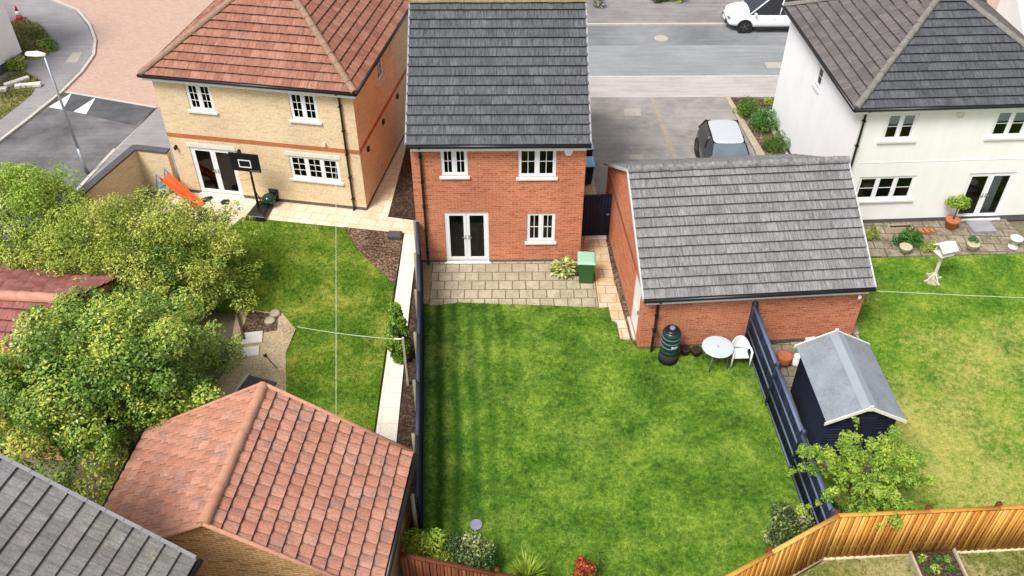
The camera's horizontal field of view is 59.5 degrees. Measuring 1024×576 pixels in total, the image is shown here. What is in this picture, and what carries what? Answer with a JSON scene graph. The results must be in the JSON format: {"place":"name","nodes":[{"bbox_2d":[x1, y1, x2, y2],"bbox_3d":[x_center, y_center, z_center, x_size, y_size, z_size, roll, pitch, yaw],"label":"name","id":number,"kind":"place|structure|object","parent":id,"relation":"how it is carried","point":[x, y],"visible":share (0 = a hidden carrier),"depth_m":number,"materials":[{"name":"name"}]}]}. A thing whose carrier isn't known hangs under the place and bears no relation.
{"place":"outdoors","nodes":[
{"label":"outdoors","id":0,"kind":"place"},
{"bbox_2d":[0,66,39,119],"bbox_3d":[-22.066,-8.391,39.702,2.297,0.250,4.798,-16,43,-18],"label":"grass verge","id":1,"kind":"object","parent":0,"point":[10,98],"depth_m":39.59,"materials":[{"name":"green plant"}]},
{"bbox_2d":[14,81,41,88],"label":"stone block","id":2,"kind":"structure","parent":1,"relation":"on","point":[29,84],"depth_m":40.12,"materials":[{"name":"white stone"}]},
{"bbox_2d":[10,17,49,59],"bbox_3d":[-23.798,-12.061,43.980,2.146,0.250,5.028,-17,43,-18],"label":"grass verge","id":3,"kind":"object","parent":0,"point":[24,40],"depth_m":44.09,"materials":[{"name":"green plant"}]},
{"bbox_2d":[35,36,58,51],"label":"shrub","id":4,"kind":"object","parent":3,"relation":"on","point":[49,44],"visible":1,"depth_m":42.93,"materials":[{"name":"green plant"}]},
{"bbox_2d":[0,0,92,137],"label":"pavement","id":5,"kind":"structure","parent":0,"point":[67,29],"depth_m":43.05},
{"bbox_2d":[0,106,155,262],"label":"road","id":6,"kind":"structure","parent":0,"point":[42,137],"depth_m":36.85,"materials":[{"name":"grey asphalt"}]},
{"bbox_2d":[25,51,88,173],"bbox_3d":[-16.898,-6.435,33.422,0.691,5.060,0.277,0,41,0],"label":"street lamp","id":7,"kind":"object","parent":6,"relation":"on","point":[42,54],"visible":1,"depth_m":33.11,"materials":[{"name":"white metal"}]},
{"bbox_2d":[48,92,153,124],"bbox_3d":[-18.021,-7.817,38.989,4.780,0.008,1.619,11,42,12],"label":"road hump","id":8,"kind":"object","parent":6,"relation":"on","point":[126,113],"visible":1,"depth_m":38.96,"materials":[{"name":"asphalt"}]},
{"bbox_2d":[50,0,213,108],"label":"block paving","id":9,"kind":"structure","parent":0,"point":[133,37],"depth_m":44.22,"materials":[{"name":"brick"}]},
{"bbox_2d":[87,109,180,182],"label":"pavement","id":10,"kind":"structure","parent":0,"point":[150,130],"depth_m":36.95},
{"bbox_2d":[124,217,393,431],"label":"lawn","id":11,"kind":"structure","parent":0,"point":[341,412],"depth_m":29.10,"materials":[{"name":"green plant"}]},
{"bbox_2d":[2,185,263,318],"bbox_3d":[-11.854,-0.802,27.811,8.256,3.917,6.014,0,41,0],"label":"tree","id":12,"kind":"object","parent":11,"relation":"on","point":[158,227],"visible":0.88,"depth_m":27.18,"materials":[{"name":"green plant"}]},
{"bbox_2d":[212,309,295,400],"bbox_3d":[-7.822,3.131,26.276,2.786,0.245,7.055,3,41,4],"label":"sandy bed","id":13,"kind":"object","parent":11,"relation":"on","point":[274,345],"visible":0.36,"depth_m":27.18,"materials":[{"name":"beige sand"}]},
{"bbox_2d":[241,346,259,357],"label":"paving slab","id":14,"kind":"structure","parent":13,"relation":"on","point":[251,351],"depth_m":27.40,"materials":[{"name":"grey concrete"}]},
{"bbox_2d":[242,331,262,344],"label":"paving slab","id":15,"kind":"structure","parent":13,"relation":"on","point":[255,337],"depth_m":27.87,"materials":[{"name":"grey concrete"}]},
{"bbox_2d":[233,374,276,392],"bbox_3d":[-7.538,2.960,26.211,0.980,0.100,0.900,12,42,13],"label":"dark board","id":16,"kind":"object","parent":13,"relation":"on","point":[248,380],"visible":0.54,"depth_m":26.40,"materials":[{"name":"black wood"}]},
{"bbox_2d":[243,310,277,332],"bbox_3d":[-7.934,1.206,28.515,1.100,0.252,1.250,0,41,0],"label":"planting bed","id":17,"kind":"object","parent":13,"relation":"on","point":[254,321],"visible":0.61,"depth_m":28.42,"materials":[{"name":"brown soil"}]},
{"bbox_2d":[149,136,413,234],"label":"pale patio","id":18,"kind":"structure","parent":0,"point":[375,216],"depth_m":33.02,"materials":[{"name":"beige stone"}]},
{"bbox_2d":[156,168,203,206],"bbox_3d":[-12.403,-3.689,33.173,1.921,1.170,0.490,17,43,19],"label":"slide","id":19,"kind":"object","parent":18,"relation":"on","point":[176,186],"visible":0.82,"depth_m":33.18,"materials":[{"name":"orange plastic"}]},
{"bbox_2d":[228,152,273,221],"bbox_3d":[-9.358,-3.749,32.111,1.100,2.600,1.153,6,41,7],"label":"basketball hoop","id":20,"kind":"object","parent":18,"relation":"on","point":[260,210],"visible":0.99,"depth_m":31.63,"materials":[{"name":"black plastic"}]},
{"bbox_2d":[261,193,275,204],"bbox_3d":[-8.961,-3.306,33.031,0.540,0.330,0.526,3,41,4],"label":"kettle barbecue","id":21,"kind":"object","parent":18,"relation":"on","point":[268,198],"visible":1,"depth_m":32.88,"materials":[{"name":"green metal"}]},
{"bbox_2d":[343,227,403,288],"bbox_3d":[-4.381,-1.257,31.387,1.778,0.250,3.902,-19,44,-21],"label":"bark bed","id":22,"kind":"object","parent":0,"point":[380,251],"visible":0.75,"depth_m":31.34,"materials":[{"name":"brown wood"}]},
{"bbox_2d":[387,230,402,239],"bbox_3d":[-4.149,-1.874,31.804,0.480,0.155,0.380,3,41,4],"label":"drain box","id":23,"kind":"object","parent":22,"relation":"on","point":[394,235],"visible":1,"depth_m":31.70,"materials":[{"name":"grey plastic"}]},
{"bbox_2d":[376,234,415,441],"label":"garden path","id":24,"kind":"structure","parent":0,"point":[389,413],"depth_m":26.80,"materials":[{"name":"white concrete"}]},
{"bbox_2d":[389,149,415,219],"bbox_3d":[-3.895,-5.467,36.310,1.320,0.230,9.700,0,41,0],"label":"bark bed","id":25,"kind":"object","parent":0,"point":[403,205],"visible":0.25,"depth_m":33.83,"materials":[{"name":"brown wood"}]},
{"bbox_2d":[397,273,420,532],"bbox_3d":[-2.848,2.211,27.360,0.800,0.230,12.310,-1,41,-1],"label":"garden bed","id":26,"kind":"object","parent":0,"point":[406,429],"visible":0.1,"depth_m":25.93,"materials":[{"name":"soil"}]},
{"bbox_2d":[384,302,411,363],"bbox_3d":[-3.383,1.323,26.462,0.814,2.389,0.821,0,41,0],"label":"columnar conifer","id":27,"kind":"object","parent":26,"relation":"on","point":[396,326],"visible":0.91,"depth_m":26.22,"materials":[{"name":"green plant"}]},
{"bbox_2d":[394,337,408,384],"bbox_3d":[-3.173,2.136,25.821,0.270,1.950,0.060,0,41,0],"label":"line post","id":28,"kind":"object","parent":26,"relation":"on","point":[405,360],"visible":1,"depth_m":25.66,"materials":[{"name":"white metal"}]},
{"bbox_2d":[422,262,432,303],"bbox_3d":[-2.957,-0.096,30.038,0.490,0.245,2.170,0,41,0],"label":"gravel strip","id":29,"kind":"object","parent":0,"point":[427,273],"visible":0.39,"depth_m":30.03,"materials":[{"name":"brown gravel"}]},
{"bbox_2d":[0,25,1023,575],"bbox_3d":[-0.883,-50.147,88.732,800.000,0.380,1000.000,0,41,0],"label":"ground","id":30,"kind":"structure","parent":0,"point":[226,321],"depth_m":26.99,"materials":[{"name":"brown soil"}]},
{"bbox_2d":[0,0,24,75],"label":"white building","id":31,"kind":"structure","parent":30,"relation":"on","point":[9,45],"depth_m":41.08,"materials":[{"name":"white paint"}]},
{"bbox_2d":[4,54,26,71],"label":"shrub","id":32,"kind":"object","parent":30,"relation":"on","point":[13,65],"visible":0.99,"depth_m":41.34,"materials":[{"name":"green plant"}]},
{"bbox_2d":[0,158,93,268],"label":"tree","id":33,"kind":"object","parent":30,"relation":"on","point":[26,192],"visible":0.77,"depth_m":28.06,"materials":[{"name":"green plant"}]},
{"bbox_2d":[0,267,121,460],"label":"garage","id":34,"kind":"structure","parent":30,"relation":"on","point":[22,289],"depth_m":24.57,"materials":[{"name":"red tile"}]},
{"bbox_2d":[0,0,156,205],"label":"kerb","id":35,"kind":"structure","parent":30,"relation":"on","point":[53,98],"depth_m":39.54,"materials":[{"name":"concrete"}]},
{"bbox_2d":[7,144,177,270],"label":"garden wall","id":36,"kind":"structure","parent":30,"relation":"on","point":[131,168],"depth_m":33.01,"materials":[{"name":"brick"}]},
{"bbox_2d":[0,453,202,575],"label":"grey roofed house","id":37,"kind":"structure","parent":30,"relation":"on","point":[49,527],"depth_m":15.56,"materials":[{"name":"tile"}]},
{"bbox_2d":[0,285,247,505],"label":"tree","id":38,"kind":"object","parent":30,"relation":"on","point":[111,346],"visible":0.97,"depth_m":21.56,"materials":[{"name":"green plant"}]},
{"bbox_2d":[137,239,194,315],"bbox_3d":[-10.390,-0.081,27.538,1.322,3.178,1.693,6,41,7],"label":"feathery tree","id":39,"kind":"object","parent":30,"relation":"on","point":[157,250],"visible":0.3,"depth_m":26.77,"materials":[{"name":"green plant"}]},
{"bbox_2d":[102,382,417,575],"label":"garage","id":40,"kind":"structure","parent":30,"relation":"on","point":[262,479],"depth_m":19.42,"materials":[{"name":"tile"}]},
{"bbox_2d":[136,0,408,210],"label":"buff house","id":41,"kind":"structure","parent":30,"relation":"on","point":[304,101],"depth_m":31.48,"materials":[{"name":"brick"}]},
{"bbox_2d":[184,84,217,114],"bbox_3d":[-10.856,-6.588,31.193,1.130,1.125,0.160,6,41,7],"label":"window","id":42,"kind":"structure","parent":41,"relation":"in","point":[202,106],"depth_m":31.31,"materials":[{"name":"white plastic"}]},
{"bbox_2d":[288,93,321,124],"bbox_3d":[-7.136,-6.159,30.709,1.180,1.145,0.160,6,41,7],"label":"window","id":43,"kind":"structure","parent":41,"relation":"in","point":[302,96],"depth_m":30.83,"materials":[{"name":"white plastic"}]},
{"bbox_2d":[285,151,343,185],"bbox_3d":[-7.097,-4.322,32.276,2.060,1.215,0.160,6,41,7],"label":"window","id":44,"kind":"structure","parent":41,"relation":"in","point":[306,156],"depth_m":32.33,"materials":[{"name":"white plastic"}]},
{"bbox_2d":[410,220,424,531],"bbox_3d":[-2.709,2.084,26.034,0.258,1.950,11.075,-3,41,-3],"label":"fence","id":45,"kind":"object","parent":30,"relation":"on","point":[417,495],"visible":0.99,"depth_m":24.49,"materials":[{"name":"black wood"}]},
{"bbox_2d":[399,547,516,575],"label":"fence","id":46,"kind":"object","parent":30,"relation":"on","point":[435,565],"visible":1,"depth_m":20.04,"materials":[{"name":"brown wood"}]},
{"bbox_2d":[405,0,591,264],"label":"brick house","id":47,"kind":"structure","parent":30,"relation":"on","point":[498,138],"depth_m":28.44,"materials":[{"name":"red brick"}]},
{"bbox_2d":[440,151,469,178],"bbox_3d":[-1.818,-3.936,28.179,0.960,1.145,0.160,0,41,0],"label":"window","id":48,"kind":"structure","parent":47,"relation":"in","point":[453,153],"depth_m":28.33,"materials":[{"name":"white plastic"}]},
{"bbox_2d":[516,151,557,180],"bbox_3d":[0.792,-3.929,28.216,1.320,1.205,0.160,0,41,0],"label":"window","id":49,"kind":"structure","parent":47,"relation":"in","point":[536,176],"depth_m":28.48,"materials":[{"name":"white plastic"}]},
{"bbox_2d":[525,213,555,244],"bbox_3d":[0.962,-1.987,29.884,1.060,1.245,0.160,0,41,0],"label":"window","id":50,"kind":"structure","parent":47,"relation":"in","point":[540,240],"depth_m":30.03,"materials":[{"name":"white plastic"}]},
{"bbox_2d":[581,194,611,239],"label":"gate","id":51,"kind":"structure","parent":47,"relation":"attached to","point":[595,229],"depth_m":31.27,"materials":[{"name":"blue paint"}]},
{"bbox_2d":[588,23,729,25],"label":"kerb","id":52,"kind":"structure","parent":30,"relation":"on","point":[621,24],"depth_m":45.33,"materials":[{"name":"concrete"}]},
{"bbox_2d":[589,75,778,76],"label":"kerb","id":53,"kind":"structure","parent":30,"relation":"on","point":[699,76],"depth_m":41.03,"materials":[{"name":"concrete"}]},
{"bbox_2d":[603,154,876,348],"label":"garage","id":54,"kind":"structure","parent":30,"relation":"on","point":[703,248],"depth_m":26.94,"materials":[{"name":"grey tile"}]},
{"bbox_2d":[627,274,640,340],"bbox_3d":[3.803,0.503,27.571,0.170,2.090,1.040,-3,41,-3],"label":"side door","id":55,"kind":"structure","parent":54,"relation":"in","point":[637,293],"depth_m":27.74,"materials":[{"name":"white plastic"}]},
{"bbox_2d":[745,301,834,548],"bbox_3d":[7.408,3.494,24.437,0.178,1.890,7.436,-2,41,-2],"label":"fence","id":56,"kind":"object","parent":30,"relation":"on","point":[792,433],"visible":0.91,"depth_m":24.36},
{"bbox_2d":[725,501,1023,575],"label":"fence","id":57,"kind":"object","parent":30,"relation":"on","point":[764,563],"visible":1,"depth_m":21.36,"materials":[{"name":"brown wood"}]},
{"bbox_2d":[771,0,1023,222],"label":"white house","id":58,"kind":"structure","parent":30,"relation":"on","point":[915,113],"depth_m":30.75,"materials":[{"name":"paint"}]},
{"bbox_2d":[856,176,915,203],"bbox_3d":[13.109,-3.479,31.554,2.300,1.075,0.160,-2,41,-2],"label":"window","id":59,"kind":"structure","parent":58,"relation":"in","point":[872,198],"depth_m":31.71,"materials":[{"name":"white plastic"}]},
{"bbox_2d":[876,113,919,143],"bbox_3d":[12.955,-5.344,29.943,1.330,1.105,0.160,-2,41,-2],"label":"window","id":60,"kind":"structure","parent":58,"relation":"in","point":[906,118],"depth_m":29.94,"materials":[{"name":"white plastic"}]},
{"bbox_2d":[984,110,1023,140],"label":"window","id":61,"kind":"structure","parent":58,"relation":"in","point":[1015,115],"depth_m":30.13,"materials":[{"name":"white plastic"}]},
{"bbox_2d":[996,0,1023,34],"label":"white outbuilding","id":62,"kind":"structure","parent":30,"relation":"on","point":[1011,12],"depth_m":41.97,"materials":[{"name":"stone"}]},
{"bbox_2d":[429,261,597,307],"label":"patio","id":63,"kind":"structure","parent":0,"point":[523,283],"depth_m":29.82,"materials":[{"name":"beige stone"}]},
{"bbox_2d":[547,256,576,277],"bbox_3d":[1.741,-0.741,30.142,1.115,0.456,0.973,-9,41,-10],"label":"hosta","id":64,"kind":"object","parent":63,"relation":"on","point":[556,267],"visible":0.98,"depth_m":30.04,"materials":[{"name":"green plant"}]},
{"bbox_2d":[576,251,595,282],"bbox_3d":[2.459,-0.670,29.729,0.615,1.019,0.724,2,41,3],"label":"wheeled bin","id":65,"kind":"object","parent":63,"relation":"on","point":[586,262],"visible":1,"depth_m":29.42,"materials":[{"name":"green plastic"}]},
{"bbox_2d":[580,180,629,340],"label":"flagstone path","id":66,"kind":"structure","parent":0,"point":[607,292],"depth_m":29.98,"materials":[{"name":"beige stone"}]},
{"bbox_2d":[416,299,816,575],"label":"lawn","id":67,"kind":"structure","parent":0,"point":[610,339],"depth_m":24.58,"materials":[{"name":"green plant"}]},
{"bbox_2d":[401,527,455,573],"bbox_3d":[-1.979,6.255,21.513,1.348,1.342,1.238,0,41,0],"label":"shrub","id":68,"kind":"object","parent":67,"relation":"on","point":[428,544],"visible":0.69,"depth_m":21.29,"materials":[{"name":"green plant"}]},
{"bbox_2d":[443,529,495,575],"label":"shrub","id":69,"kind":"object","parent":67,"relation":"on","point":[463,552],"visible":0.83,"depth_m":21.23,"materials":[{"name":"green plant"}]},
{"bbox_2d":[505,546,548,575],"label":"spiky plant","id":70,"kind":"object","parent":67,"relation":"on","point":[527,570],"visible":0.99,"depth_m":21.08,"materials":[{"name":"green plant"}]},
{"bbox_2d":[572,555,596,575],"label":"red shrub","id":71,"kind":"object","parent":67,"relation":"on","point":[583,566],"visible":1,"depth_m":20.98,"materials":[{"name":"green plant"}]},
{"bbox_2d":[650,324,680,365],"bbox_3d":[4.650,1.566,26.896,0.595,1.335,0.900,-22,45,-23],"label":"water butt","id":72,"kind":"object","parent":67,"relation":"on","point":[670,345],"visible":1,"depth_m":26.63,"materials":[{"name":"green plastic"}]},
{"bbox_2d":[702,336,733,371],"bbox_3d":[6.112,2.010,26.831,0.950,0.748,0.950,-8,41,-9],"label":"garden table","id":73,"kind":"object","parent":67,"relation":"on","point":[717,346],"visible":1,"depth_m":26.59,"materials":[{"name":"white plastic"}]},
{"bbox_2d":[730,335,753,368],"bbox_3d":[6.830,1.920,26.834,0.620,0.882,0.532,-2,41,-2],"label":"garden chair","id":74,"kind":"object","parent":67,"relation":"on","point":[741,341],"visible":0.91,"depth_m":26.81,"materials":[{"name":"white plastic"}]},
{"bbox_2d":[763,500,816,559],"bbox_3d":[6.821,5.927,22.156,1.272,1.223,1.489,32,50,32],"label":"shrub","id":75,"kind":"object","parent":67,"relation":"on","point":[787,523],"visible":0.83,"depth_m":21.93,"materials":[{"name":"green plant"}]},
{"bbox_2d":[606,235,635,344],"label":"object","id":76,"kind":"structure","parent":0,"point":[619,289],"depth_m":29.77,"materials":[{"name":"beige stone"}]},
{"bbox_2d":[587,0,742,2],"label":"forecourt","id":77,"kind":"structure","parent":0,"point":[669,1],"depth_m":47.38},
{"bbox_2d":[590,97,755,199],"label":"driveway","id":78,"kind":"structure","parent":0,"point":[617,134],"depth_m":37.69,"materials":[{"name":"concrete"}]},
{"bbox_2d":[584,156,594,183],"bbox_3d":[2.794,-4.449,34.133,0.615,1.019,0.724,-2,41,-3],"label":"wheeled bin","id":79,"kind":"object","parent":78,"relation":"on","point":[590,166],"visible":0.48,"depth_m":33.83,"materials":[{"name":"black plastic"}]},
{"bbox_2d":[624,108,640,115],"bbox_3d":[5.181,-7.558,38.589,0.734,0.035,0.664,0,41,0],"label":"inspection cover","id":80,"kind":"object","parent":78,"relation":"on","point":[632,111],"visible":1,"depth_m":38.55,"materials":[{"name":"grey metal"}]},
{"bbox_2d":[649,97,677,158],"bbox_3d":[6.434,-5.668,36.392,0.300,0.028,8.516,-2,41,-2],"label":"driveway divider","id":81,"kind":"object","parent":78,"relation":"on","point":[664,131],"visible":0.42,"depth_m":37.49,"materials":[{"name":"beige concrete"}]},
{"bbox_2d":[694,119,749,157],"bbox_3d":[8.239,-5.121,34.617,2.050,1.579,4.028,0,41,0],"label":"car","id":82,"kind":"object","parent":78,"relation":"on","point":[719,138],"visible":0.48,"depth_m":34.40,"materials":[{"name":"silver metal"}]},
{"bbox_2d":[725,96,764,154],"bbox_3d":[9.856,-5.702,36.407,0.545,0.060,8.511,-2,41,-2],"label":"driveway edging","id":83,"kind":"object","parent":78,"relation":"on","point":[755,145],"visible":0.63,"depth_m":37.30,"materials":[{"name":"beige concrete"}]},
{"bbox_2d":[590,77,778,97],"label":"pavement","id":84,"kind":"structure","parent":0,"point":[731,87],"depth_m":40.25,"materials":[{"name":"concrete"}]},
{"bbox_2d":[588,45,785,75],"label":"road","id":85,"kind":"structure","parent":0,"point":[658,60],"depth_m":42.51,"materials":[{"name":"grey asphalt"}]},
{"bbox_2d":[588,25,788,45],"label":"road patch","id":86,"kind":"object","parent":85,"relation":"on","point":[674,34],"depth_m":44.47,"materials":[{"name":"grey asphalt"}]},
{"bbox_2d":[722,0,808,33],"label":"car","id":87,"kind":"object","parent":85,"relation":"on","point":[744,16],"visible":0.64,"depth_m":44.30,"materials":[{"name":"white paint"}]},
{"bbox_2d":[587,3,873,22],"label":"pavement","id":88,"kind":"structure","parent":0,"point":[659,13],"depth_m":46.27,"materials":[{"name":"grey concrete"}]},
{"bbox_2d":[731,98,784,154],"bbox_3d":[10.688,-5.648,36.521,2.070,0.230,8.200,0,41,0],"label":"planting bed","id":89,"kind":"object","parent":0,"point":[758,136],"visible":0.24,"depth_m":37.42,"materials":[{"name":"brown plant"}]},
{"bbox_2d":[733,95,760,117],"bbox_3d":[10.030,-7.654,38.176,1.177,0.888,1.219,0,41,0],"label":"box ball","id":90,"kind":"object","parent":89,"relation":"on","point":[746,107],"visible":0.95,"depth_m":38.05,"materials":[{"name":"green plant"}]},
{"bbox_2d":[747,106,780,133],"bbox_3d":[10.436,-7.026,37.165,1.261,1.109,1.352,0,41,0],"label":"shrub","id":91,"kind":"object","parent":89,"relation":"on","point":[762,115],"visible":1,"depth_m":36.98,"materials":[{"name":"green plant"}]},
{"bbox_2d":[761,130,790,153],"bbox_3d":[10.589,-5.841,35.939,1.101,1.008,1.182,0,41,0],"label":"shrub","id":92,"kind":"object","parent":89,"relation":"on","point":[774,145],"visible":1,"depth_m":35.87,"materials":[{"name":"green plant"}]},
{"bbox_2d":[771,341,874,468],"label":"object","id":93,"kind":"structure","parent":0,"point":[788,372],"depth_m":26.89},
{"bbox_2d":[776,350,792,366],"bbox_3d":[8.182,2.143,26.970,0.500,0.342,0.492,0,41,0],"label":"plant pot","id":94,"kind":"object","parent":93,"relation":"on","point":[784,358],"visible":0.9,"depth_m":26.82,"materials":[{"name":"ceramic"}]},
{"bbox_2d":[790,328,906,458],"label":"garden shed","id":95,"kind":"structure","parent":93,"relation":"on","point":[839,381],"depth_m":23.90,"materials":[{"name":"blue paint"}]},
{"bbox_2d":[836,418,876,458],"bbox_3d":[9.103,4.002,23.761,0.750,1.600,0.042,-1,41,-2],"label":"shed door","id":96,"kind":"structure","parent":95,"relation":"in","point":[866,425],"depth_m":23.48,"materials":[{"name":"blue paint"}]},
{"bbox_2d":[799,550,1023,575],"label":"lawn","id":97,"kind":"structure","parent":0,"point":[990,568],"depth_m":21.86,"materials":[{"name":"green plant"}]},
{"bbox_2d":[906,546,967,575],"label":"raised bed","id":98,"kind":"object","parent":97,"relation":"on","point":[928,562],"visible":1,"depth_m":21.81,"materials":[{"name":"soil"}]},
{"bbox_2d":[818,254,1023,556],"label":"lawn","id":99,"kind":"structure","parent":0,"point":[999,435],"depth_m":26.81,"materials":[{"name":"green plant"}]},
{"bbox_2d":[785,417,935,529],"bbox_3d":[8.508,4.875,22.040,3.507,2.818,2.858,0,41,0],"label":"tree","id":100,"kind":"object","parent":99,"relation":"on","point":[851,463],"visible":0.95,"depth_m":21.52,"materials":[{"name":"green plant"}]},
{"bbox_2d":[923,241,958,286],"bbox_3d":[14.098,-0.858,29.536,0.680,1.584,0.680,-12,42,-13],"label":"bird table","id":101,"kind":"object","parent":99,"relation":"on","point":[948,248],"visible":1,"depth_m":29.25,"materials":[{"name":"white wood"}]},
{"bbox_2d":[863,219,1023,257],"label":"old patio","id":102,"kind":"structure","parent":0,"point":[961,233],"depth_m":31.74,"materials":[{"name":"beige stone"}]},
{"bbox_2d":[886,224,912,232],"bbox_3d":[13.873,-2.143,32.082,0.840,0.200,0.220,-2,41,-3],"label":"trough","id":103,"kind":"object","parent":102,"relation":"on","point":[890,228],"visible":0.79,"depth_m":32.03,"materials":[{"name":"stone"}]},
{"bbox_2d":[899,242,912,253],"bbox_3d":[13.634,-1.345,31.090,0.440,0.272,0.433,0,41,0],"label":"plant pot","id":104,"kind":"object","parent":102,"relation":"on","point":[906,248],"visible":1,"depth_m":30.98,"materials":[{"name":"stone"}]},
{"bbox_2d":[892,224,923,248],"bbox_3d":[13.914,-1.787,31.398,1.124,0.725,0.829,0,41,0],"label":"shrub","id":105,"kind":"object","parent":104,"relation":"in","point":[913,235],"visible":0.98,"depth_m":31.32,"materials":[{"name":"green plant"}]},
{"bbox_2d":[918,238,939,252],"bbox_3d":[14.542,-1.468,31.180,0.727,0.480,0.651,0,41,0],"label":"shrub","id":106,"kind":"object","parent":102,"relation":"on","point":[929,246],"visible":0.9,"depth_m":31.10,"materials":[{"name":"green plant"}]},
{"bbox_2d":[944,194,971,229],"bbox_3d":[15.756,-2.725,31.878,0.826,1.339,0.688,-11,42,-12],"label":"potted tree","id":107,"kind":"object","parent":102,"relation":"on","point":[952,222],"visible":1,"depth_m":31.68,"materials":[{"name":"green plant"}]},
{"bbox_2d":[967,236,980,250],"bbox_3d":[16.033,-1.547,31.157,0.440,0.490,0.457,0,41,0],"label":"plant pot","id":108,"kind":"object","parent":102,"relation":"on","point":[973,244],"visible":1,"depth_m":31.09,"materials":[{"name":"stone"}]},
{"bbox_2d":[966,220,996,232],"bbox_3d":[16.872,-2.203,32.236,0.840,0.090,0.640,-3,41,-3],"label":"stone step","id":109,"kind":"object","parent":102,"relation":"on","point":[983,226],"visible":1,"depth_m":32.17,"materials":[{"name":"grey stone"}]},
{"bbox_2d":[1008,234,1023,249],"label":"urn","id":110,"kind":"object","parent":102,"relation":"on","point":[1016,239],"visible":1,"depth_m":31.17,"materials":[{"name":"white stone"}]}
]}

